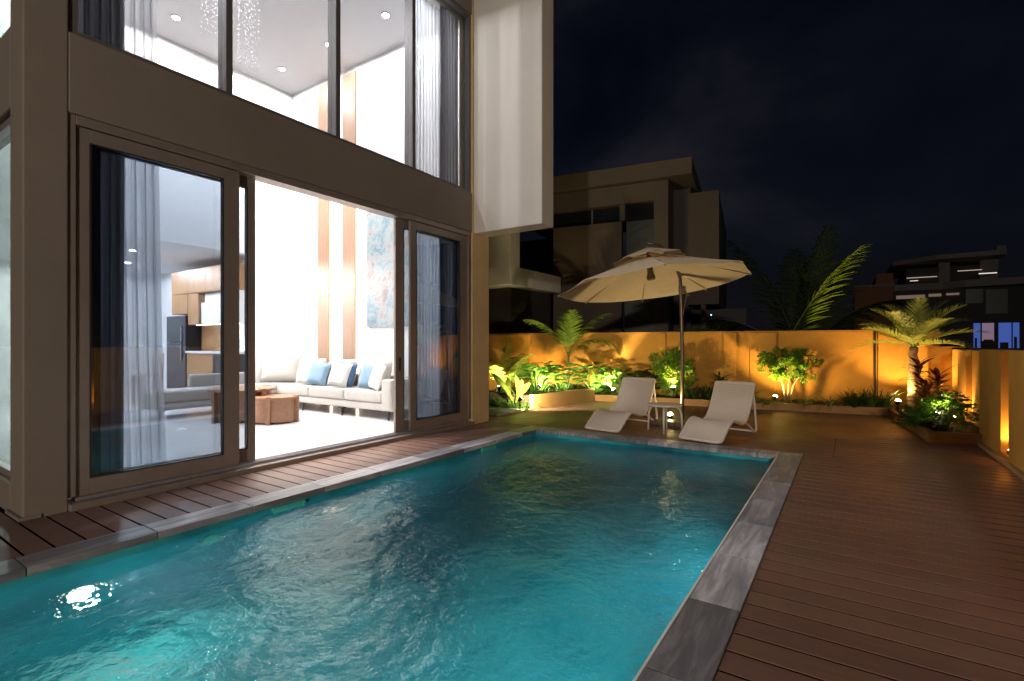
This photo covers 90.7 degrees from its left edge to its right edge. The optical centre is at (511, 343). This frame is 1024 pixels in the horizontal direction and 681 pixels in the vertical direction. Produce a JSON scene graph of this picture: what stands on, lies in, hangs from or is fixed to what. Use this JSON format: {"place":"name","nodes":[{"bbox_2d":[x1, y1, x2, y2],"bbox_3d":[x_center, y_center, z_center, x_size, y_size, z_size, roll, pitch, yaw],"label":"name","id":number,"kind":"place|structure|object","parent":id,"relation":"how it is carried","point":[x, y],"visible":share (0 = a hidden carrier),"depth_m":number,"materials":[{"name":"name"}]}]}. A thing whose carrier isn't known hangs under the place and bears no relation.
{"place":"outdoors","nodes":[
{"label":"outdoors","id":0,"kind":"place"},
{"bbox_2d":[489,405,524,417],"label":"garden path","id":1,"kind":"structure","parent":0,"point":[494,411],"depth_m":10.64,"materials":[{"name":"grey stone"}]},
{"bbox_2d":[489,156,745,333],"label":"neighbour house","id":2,"kind":"structure","parent":0,"point":[668,204],"depth_m":16.34,"materials":[{"name":"paint"}]},
{"bbox_2d":[625,298,653,331],"bbox_3d":[4.065,-0.055,16.150,0.930,3.010,0.040,0,0,25],"label":"window","id":3,"kind":"structure","parent":2,"relation":"in","point":[639,314],"depth_m":16.13,"materials":[{"name":"black glass"}]},
{"bbox_2d":[626,219,653,255],"bbox_3d":[4.125,-2.780,16.232,0.890,2.360,0.040,0,0,25],"label":"window","id":4,"kind":"structure","parent":2,"relation":"in","point":[637,232],"depth_m":16.24,"materials":[{"name":"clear glass"}]},
{"bbox_2d":[520,0,1023,331],"label":"sky","id":5,"kind":"structure","parent":0,"point":[897,125],"materials":[{"name":"black"}]},
{"bbox_2d":[853,273,894,329],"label":"house","id":6,"kind":"structure","parent":0,"point":[880,289],"depth_m":27.22,"materials":[{"name":"paint"}]},
{"bbox_2d":[886,245,1023,349],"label":"house","id":7,"kind":"structure","parent":0,"point":[994,308],"depth_m":25.60,"materials":[{"name":"paint"}]},
{"bbox_2d":[966,289,982,302],"bbox_3d":[23.190,-2.400,25.364,0.650,0.700,0.040,0,0,34],"label":"window","id":8,"kind":"structure","parent":7,"relation":"in","point":[972,295],"depth_m":25.35,"materials":[{"name":"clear glass"}]},
{"bbox_2d":[974,323,979,347],"bbox_3d":[23.273,-0.420,25.309,0.250,1.240,0.040,0,0,34],"label":"lit window","id":9,"kind":"structure","parent":7,"relation":"in","point":[976,325],"depth_m":25.28,"materials":[{"name":"blue glass"}]},
{"bbox_2d":[980,323,981,347],"bbox_3d":[23.369,-0.420,25.182,0.050,1.240,0.055,0,0,34],"label":"window frame","id":10,"kind":"structure","parent":7,"relation":"in","point":[980,323],"depth_m":25.18,"materials":[{"name":"black metal"}]},
{"bbox_2d":[982,323,993,340],"bbox_3d":[23.606,-0.595,25.088,0.450,0.890,0.040,0,0,34],"label":"lit window","id":11,"kind":"structure","parent":7,"relation":"in","point":[989,327],"depth_m":25.06,"materials":[{"name":"glass"}]},
{"bbox_2d":[994,323,997,347],"bbox_3d":[23.827,-0.420,24.878,0.150,1.240,0.055,0,0,34],"label":"window frame","id":12,"kind":"structure","parent":7,"relation":"in","point":[995,324],"depth_m":24.86,"materials":[{"name":"black metal"}]},
{"bbox_2d":[972,321,1020,322],"bbox_3d":[23.827,-1.080,24.878,1.750,0.080,0.055,0,0,34],"label":"window frame","id":13,"kind":"structure","parent":7,"relation":"in","point":[980,321],"depth_m":24.83,"materials":[{"name":"black metal"}]},
{"bbox_2d":[986,289,1007,313],"bbox_3d":[23.879,-2.100,24.912,0.800,1.200,0.030,0,0,34],"label":"window","id":14,"kind":"structure","parent":7,"relation":"in","point":[996,299],"depth_m":24.90,"materials":[{"name":"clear glass"}]},
{"bbox_2d":[998,322,1018,347],"bbox_3d":[24.231,-0.420,24.672,0.750,1.240,0.040,0,0,34],"label":"lit window","id":15,"kind":"structure","parent":7,"relation":"in","point":[1004,329],"depth_m":24.68,"materials":[{"name":"blue glass"}]},
{"bbox_2d":[1011,323,1012,347],"bbox_3d":[24.297,-0.420,24.565,0.040,1.240,0.055,0,0,34],"label":"window frame","id":16,"kind":"structure","parent":7,"relation":"in","point":[1011,323],"depth_m":24.56,"materials":[{"name":"black metal"}]},
{"label":"ground","id":17,"kind":"structure","parent":0,"visible":0},
{"bbox_2d":[0,437,459,559],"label":"deck underlay","id":18,"kind":"object","parent":17,"relation":"on","point":[2,510],"depth_m":4.19,"materials":[{"name":"brown wood"}]},
{"bbox_2d":[0,0,552,521],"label":"villa","id":19,"kind":"object","parent":17,"relation":"on","point":[192,192],"visible":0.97,"depth_m":5.44,"materials":[{"name":"paint"}]},
{"bbox_2d":[0,0,9,476],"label":"side window","id":20,"kind":"structure","parent":19,"relation":"in","point":[4,4],"depth_m":4.67,"materials":[{"name":"glass"}]},
{"bbox_2d":[76,126,238,496],"bbox_3d":[-3.358,-0.278,4.912,0.047,3.175,1.395,0,0,34],"label":"sliding door","id":21,"kind":"structure","parent":19,"relation":"in","point":[157,230],"depth_m":4.81,"materials":[{"name":"glass"}]},
{"bbox_2d":[239,175,254,462],"bbox_3d":[-3.337,-0.278,5.096,0.047,3.175,1.515,0,0,34],"label":"sliding door","id":22,"kind":"structure","parent":19,"relation":"in","point":[246,184],"depth_m":5.64,"materials":[{"name":"brown metal"}]},
{"bbox_2d":[255,385,275,395],"bbox_3d":[-4.811,1.055,9.021,1.067,0.570,1.203,0,0,-41],"label":"coffee table","id":23,"kind":"object","parent":19,"relation":"on","point":[262,390],"visible":0.24,"depth_m":8.88,"materials":[{"name":"brown wood"}]},
{"bbox_2d":[68,0,470,192],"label":"upper window","id":24,"kind":"structure","parent":19,"relation":"in","point":[388,79],"depth_m":6.53,"materials":[{"name":"clear glass"}]},
{"bbox_2d":[255,393,298,424],"bbox_3d":[-4.095,1.110,8.689,0.815,0.460,0.737,0,0,14],"label":"coffee table","id":25,"kind":"object","parent":19,"relation":"on","point":[275,408],"visible":0.77,"depth_m":8.41,"materials":[{"name":"brown wood"}]},
{"bbox_2d":[255,355,393,420],"bbox_3d":[-4.232,0.791,9.332,4.300,1.104,3.100,0,0,34],"label":"sofa","id":26,"kind":"object","parent":19,"relation":"on","point":[279,373],"visible":0.45,"depth_m":9.89,"materials":[{"name":"fabric"}]},
{"bbox_2d":[296,361,312,384],"bbox_3d":[-4.245,0.600,10.505,0.543,0.504,0.241,0,0,25],"label":"throw cushion","id":27,"kind":"object","parent":26,"relation":"on","point":[303,371],"visible":0.52,"depth_m":10.45,"materials":[{"name":"white fabric"}]},
{"bbox_2d":[306,361,331,385],"bbox_3d":[-3.917,0.600,10.240,0.543,0.504,0.241,0,0,21],"label":"throw cushion","id":28,"kind":"object","parent":26,"relation":"on","point":[318,373],"visible":1,"depth_m":10.16,"materials":[{"name":"blue fabric"}]},
{"bbox_2d":[327,361,358,387],"bbox_3d":[-3.298,0.590,9.835,0.583,0.504,0.337,0,0,34],"label":"throw cushion","id":29,"kind":"object","parent":26,"relation":"on","point":[342,374],"visible":1,"depth_m":9.73,"materials":[{"name":"white fabric"}]},
{"bbox_2d":[357,363,374,388],"bbox_3d":[-2.627,0.610,9.454,0.543,0.504,0.241,0,0,15],"label":"throw cushion","id":30,"kind":"object","parent":26,"relation":"on","point":[366,372],"visible":0.51,"depth_m":9.40,"materials":[{"name":"blue fabric"}]},
{"bbox_2d":[368,363,386,390],"bbox_3d":[-2.443,0.600,9.188,0.241,0.504,0.543,0,0,-33],"label":"throw cushion","id":31,"kind":"object","parent":26,"relation":"on","point":[378,374],"visible":1,"depth_m":9.02,"materials":[{"name":"white fabric"}]},
{"bbox_2d":[367,212,393,326],"bbox_3d":[-2.459,-1.530,10.031,1.200,2.380,0.048,0,0,34],"label":"painting","id":32,"kind":"object","parent":19,"relation":"attached to","point":[380,270],"visible":0.5,"depth_m":10.12,"materials":[{"name":"paint"}]},
{"bbox_2d":[394,218,407,431],"bbox_3d":[-1.331,-0.278,8.106,0.058,3.175,1.470,0,0,34],"label":"sliding door","id":33,"kind":"structure","parent":19,"relation":"in","point":[400,226],"depth_m":7.57,"materials":[{"name":"grey metal"}]},
{"bbox_2d":[408,220,466,430],"bbox_3d":[-1.172,-0.278,8.202,0.047,3.175,1.365,0,0,34],"label":"sliding door","id":34,"kind":"structure","parent":19,"relation":"in","point":[437,258],"depth_m":8.14,"materials":[{"name":"glass"}]},
{"bbox_2d":[0,432,773,590],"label":"pool basin","id":35,"kind":"object","parent":17,"relation":"in","point":[87,563],"visible":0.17,"depth_m":4.25,"materials":[{"name":"teal tile"}]},
{"bbox_2d":[271,499,305,510],"bbox_3d":[-2.038,1.510,4.620,0.028,0.100,0.320,0,0,34],"label":"pool skimmer","id":36,"kind":"object","parent":35,"relation":"attached to","point":[290,504],"visible":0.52,"depth_m":4.62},
{"bbox_2d":[0,435,771,680],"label":"pool water","id":37,"kind":"structure","parent":35,"relation":"in","point":[539,558],"depth_m":3.15,"materials":[{"name":"teal liquid"}]},
{"bbox_2d":[0,426,802,680],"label":"pool coping","id":38,"kind":"object","parent":35,"relation":"on","point":[693,645],"visible":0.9,"depth_m":3.55,"materials":[{"name":"stone"}]},
{"bbox_2d":[632,455,777,680],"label":"coping trim","id":39,"kind":"structure","parent":38,"relation":"attached to","point":[643,666],"depth_m":2.81,"materials":[{"name":"grey stone"}]},
{"bbox_2d":[481,445,495,450],"bbox_3d":[-0.333,1.510,7.185,0.028,0.100,0.320,0,0,34],"label":"pool skimmer","id":40,"kind":"object","parent":35,"relation":"attached to","point":[488,447],"visible":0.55,"depth_m":7.17,"materials":[{"name":"teal plastic"}]},
{"bbox_2d":[489,394,540,415],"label":"ground cover","id":41,"kind":"object","parent":17,"relation":"on","point":[495,403],"visible":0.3,"depth_m":11.14,"materials":[{"name":"green plant"}]},
{"bbox_2d":[489,329,939,405],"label":"boundary wall","id":42,"kind":"structure","parent":17,"relation":"on","point":[734,354],"depth_m":11.86,"materials":[{"name":"paint"}]},
{"bbox_2d":[695,244,870,331],"bbox_3d":[7.229,-0.553,13.770,4.438,4.105,1.635,0,0,21],"label":"palm tree","id":43,"kind":"object","parent":17,"relation":"on","point":[834,273],"visible":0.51,"depth_m":13.20,"materials":[{"name":"green plant"}]},
{"bbox_2d":[700,224,909,330],"bbox_3d":[8.353,-1.029,14.778,5.228,5.026,2.912,0,0,34],"label":"palm tree","id":44,"kind":"object","parent":17,"relation":"on","point":[804,291],"visible":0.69,"depth_m":14.58,"materials":[{"name":"green plant"}]},
{"bbox_2d":[719,488,1023,680],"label":"deck underlay","id":45,"kind":"object","parent":17,"relation":"on","point":[870,619],"visible":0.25,"depth_m":2.57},
{"bbox_2d":[926,346,1023,480],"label":"boundary wall","id":46,"kind":"structure","parent":17,"relation":"on","point":[990,382],"depth_m":6.45,"materials":[{"name":"paint"}]},
{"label":"deck underlay","id":47,"kind":"structure","parent":0,"visible":0},
{"bbox_2d":[489,409,532,419],"bbox_3d":[-0.009,1.419,10.068,0.060,0.062,1.846,0,0,30],"label":"deck edging","id":48,"kind":"object","parent":47,"relation":"on","point":[510,414],"visible":0.29,"depth_m":9.97,"materials":[{"name":"paint"}]},
{"bbox_2d":[0,401,1023,680],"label":"deck","id":49,"kind":"structure","parent":47,"relation":"on","point":[902,477],"depth_m":3.70,"materials":[{"name":"brown wood"}]},
{"bbox_2d":[489,385,612,408],"bbox_3d":[0.900,1.270,12.466,2.100,0.360,3.139,0,0,34],"label":"planter","id":50,"kind":"object","parent":49,"relation":"on","point":[552,398],"visible":0.55,"depth_m":11.60,"materials":[{"name":"paint"}]},
{"bbox_2d":[492,373,530,402],"bbox_3d":[-0.003,0.974,11.166,0.912,0.657,0.788,0,0,34],"label":"paddle plant","id":51,"kind":"object","parent":50,"relation":"in","point":[521,388],"visible":0.96,"depth_m":11.05,"materials":[{"name":"green plant"}]},
{"bbox_2d":[489,338,541,388],"bbox_3d":[0.004,0.603,12.618,1.446,1.552,1.768,0,0,-15],"label":"palm tree","id":52,"kind":"object","parent":50,"relation":"in","point":[500,368],"visible":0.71,"depth_m":12.67,"materials":[{"name":"green plant"}]},
{"bbox_2d":[511,364,566,390],"bbox_3d":[0.619,0.809,12.015,1.253,0.651,1.291,0,0,34],"label":"philodendron","id":53,"kind":"object","parent":50,"relation":"in","point":[542,370],"visible":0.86,"depth_m":11.91,"materials":[{"name":"green plant"}]},
{"bbox_2d":[522,361,563,386],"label":"philodendron","id":54,"kind":"object","parent":50,"relation":"in","point":[554,369],"visible":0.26,"depth_m":12.81,"materials":[{"name":"green plant"}]},
{"bbox_2d":[537,363,588,389],"bbox_3d":[1.267,0.791,12.292,1.264,0.686,1.342,0,0,34],"label":"philodendron","id":55,"kind":"object","parent":50,"relation":"in","point":[568,375],"visible":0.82,"depth_m":12.11,"materials":[{"name":"green plant"}]},
{"bbox_2d":[521,309,619,383],"bbox_3d":[1.557,0.094,13.155,2.363,2.105,1.511,0,0,34],"label":"palm tree","id":56,"kind":"object","parent":50,"relation":"in","point":[572,336],"visible":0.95,"depth_m":12.98,"materials":[{"name":"green plant"}]},
{"bbox_2d":[567,361,619,388],"bbox_3d":[2.046,0.791,12.765,1.279,0.687,1.303,0,0,34],"label":"philodendron","id":57,"kind":"object","parent":50,"relation":"in","point":[601,370],"visible":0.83,"depth_m":12.66,"materials":[{"name":"green plant"}]},
{"bbox_2d":[585,377,657,432],"bbox_3d":[1.874,0.994,8.573,0.645,0.795,1.471,0,0,41],"label":"sun lounger","id":58,"kind":"object","parent":49,"relation":"on","point":[634,397],"visible":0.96,"depth_m":8.77,"materials":[{"name":"plastic"}]},
{"bbox_2d":[558,238,750,426],"bbox_3d":[2.328,-0.191,8.419,2.947,3.178,2.971,0,0,34],"label":"parasol","id":59,"kind":"object","parent":49,"relation":"on","point":[647,272],"visible":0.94,"depth_m":8.86,"materials":[{"name":"fabric"}]},
{"bbox_2d":[647,402,682,433],"bbox_3d":[2.438,1.180,8.108,0.564,0.441,0.566,0,0,34],"label":"side table","id":60,"kind":"object","parent":49,"relation":"on","point":[664,405],"visible":0.98,"depth_m":8.03,"materials":[{"name":"white plastic"}]},
{"bbox_2d":[679,380,756,443],"bbox_3d":[3.147,0.994,7.670,0.645,0.795,1.471,0,0,45],"label":"sun lounger","id":61,"kind":"object","parent":49,"relation":"on","point":[731,402],"visible":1,"depth_m":7.83,"materials":[{"name":"plastic"}]},
{"bbox_2d":[595,394,980,444],"bbox_3d":[4.779,1.350,10.380,6.871,0.200,4.019,0,0,34],"label":"planter","id":62,"kind":"object","parent":49,"relation":"on","point":[932,434],"visible":0.56,"depth_m":9.96,"materials":[{"name":"paint"}]},
{"bbox_2d":[595,368,637,394],"bbox_3d":[2.663,0.939,12.673,1.264,0.691,1.309,0,0,34],"label":"philodendron","id":63,"kind":"object","parent":62,"relation":"in","point":[618,372],"visible":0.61,"depth_m":12.53,"materials":[{"name":"green plant"}]},
{"bbox_2d":[613,369,664,388],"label":"philodendron","id":64,"kind":"object","parent":62,"relation":"in","point":[643,374],"visible":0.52,"depth_m":12.27,"materials":[{"name":"green plant"}]},
{"bbox_2d":[647,347,698,397],"bbox_3d":[3.841,0.685,12.108,1.162,1.239,1.035,0,0,10],"label":"shrub","id":65,"kind":"object","parent":62,"relation":"on","point":[667,371],"visible":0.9,"depth_m":11.93,"materials":[{"name":"green plant"}]},
{"bbox_2d":[679,387,695,397],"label":"strap plant","id":66,"kind":"object","parent":62,"relation":"on","point":[686,393],"visible":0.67,"depth_m":11.82,"materials":[{"name":"green plant"}]},
{"bbox_2d":[686,384,706,398],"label":"strap plant","id":67,"kind":"object","parent":62,"relation":"on","point":[695,394],"visible":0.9,"depth_m":11.64,"materials":[{"name":"green plant"}]},
{"bbox_2d":[691,384,712,397],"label":"strap plant","id":68,"kind":"object","parent":62,"relation":"on","point":[703,393],"visible":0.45,"depth_m":11.76,"materials":[{"name":"green plant"}]},
{"bbox_2d":[698,386,712,399],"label":"strap plant","id":69,"kind":"object","parent":62,"relation":"on","point":[708,394],"visible":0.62,"depth_m":11.47,"materials":[{"name":"green plant"}]},
{"bbox_2d":[710,371,733,387],"bbox_3d":[4.807,0.949,11.657,0.693,0.667,0.737,0,0,34],"label":"cordyline","id":70,"kind":"object","parent":62,"relation":"on","point":[720,378],"visible":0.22,"depth_m":11.68,"materials":[{"name":"green plant"}]},
{"bbox_2d":[491,383,973,432],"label":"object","id":71,"kind":"object","parent":62,"relation":"in","point":[584,387],"visible":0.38,"depth_m":11.85,"materials":[{"name":"green plant"}]},
{"bbox_2d":[755,395,778,409],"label":"spider plant","id":72,"kind":"object","parent":62,"relation":"in","point":[757,401],"visible":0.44,"depth_m":10.72,"materials":[{"name":"green plant"}]},
{"bbox_2d":[755,398,781,410],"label":"spider plant","id":73,"kind":"object","parent":62,"relation":"in","point":[767,402],"visible":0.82,"depth_m":10.52,"materials":[{"name":"green plant"}]},
{"bbox_2d":[755,346,824,402],"bbox_3d":[5.987,0.667,11.039,1.059,1.273,1.199,0,0,-23],"label":"tree","id":74,"kind":"object","parent":62,"relation":"on","point":[797,363],"visible":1,"depth_m":10.88,"materials":[{"name":"green plant"}]},
{"bbox_2d":[789,395,825,412],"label":"spider plant","id":75,"kind":"object","parent":62,"relation":"in","point":[807,403],"visible":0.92,"depth_m":10.40,"materials":[{"name":"green plant"}]},
{"bbox_2d":[811,393,861,413],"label":"spider plant","id":76,"kind":"object","parent":62,"relation":"in","point":[831,404],"visible":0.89,"depth_m":10.21,"materials":[{"name":"green plant"}]},
{"bbox_2d":[837,389,858,405],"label":"strap plant","id":77,"kind":"object","parent":62,"relation":"on","point":[846,403],"visible":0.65,"depth_m":10.25,"materials":[{"name":"green plant"}]},
{"bbox_2d":[839,394,871,407],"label":"strap plant","id":78,"kind":"object","parent":62,"relation":"on","point":[855,404],"visible":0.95,"depth_m":10.04,"materials":[{"name":"green plant"}]},
{"bbox_2d":[843,386,885,406],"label":"strap plant","id":79,"kind":"object","parent":62,"relation":"on","point":[861,403],"visible":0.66,"depth_m":10.19,"materials":[{"name":"green plant"}]},
{"bbox_2d":[856,389,889,406],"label":"strap plant","id":80,"kind":"object","parent":62,"relation":"on","point":[869,402],"visible":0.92,"depth_m":9.96,"materials":[{"name":"green plant"}]},
{"bbox_2d":[861,387,898,406],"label":"strap plant","id":81,"kind":"object","parent":62,"relation":"on","point":[881,403],"visible":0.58,"depth_m":10.05,"materials":[{"name":"green plant"}]},
{"bbox_2d":[870,391,898,406],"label":"strap plant","id":82,"kind":"object","parent":62,"relation":"on","point":[887,403],"visible":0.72,"depth_m":10.08,"materials":[{"name":"green plant"}]},
{"bbox_2d":[895,399,900,408],"bbox_3d":[7.635,1.204,10.000,0.100,0.232,0.099,0,0,34],"label":"garden spotlight","id":83,"kind":"object","parent":62,"relation":"on","point":[897,402],"visible":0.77,"depth_m":9.98,"materials":[{"name":"metal"}]},
{"bbox_2d":[884,404,948,427],"bbox_3d":[6.218,1.101,7.813,0.593,0.376,0.792,0,0,-32],"label":"fern","id":84,"kind":"object","parent":62,"relation":"on","point":[912,418],"visible":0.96,"depth_m":7.79,"materials":[{"name":"green plant"}]},
{"bbox_2d":[893,404,941,418],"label":"fern","id":85,"kind":"object","parent":62,"relation":"on","point":[912,408],"visible":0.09,"depth_m":8.69,"materials":[{"name":"green plant"}]},
{"bbox_2d":[848,296,987,406],"bbox_3d":[7.945,0.201,9.983,2.227,2.188,2.195,0,0,34],"label":"palm tree","id":86,"kind":"object","parent":62,"relation":"on","point":[914,330],"visible":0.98,"depth_m":9.85,"materials":[{"name":"green plant"}]},
{"bbox_2d":[898,355,955,417],"bbox_3d":[6.861,0.730,8.309,0.895,1.105,0.828,0,0,34],"label":"cordyline","id":87,"kind":"object","parent":62,"relation":"on","point":[924,389],"visible":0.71,"depth_m":8.35,"materials":[{"name":"brown plant"}]},
{"bbox_2d":[910,388,978,428],"bbox_3d":[6.585,0.983,7.696,0.988,0.601,1.059,0,0,34],"label":"shrub","id":88,"kind":"object","parent":62,"relation":"on","point":[937,407],"visible":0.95,"depth_m":7.55,"materials":[{"name":"green plant"}]}
]}

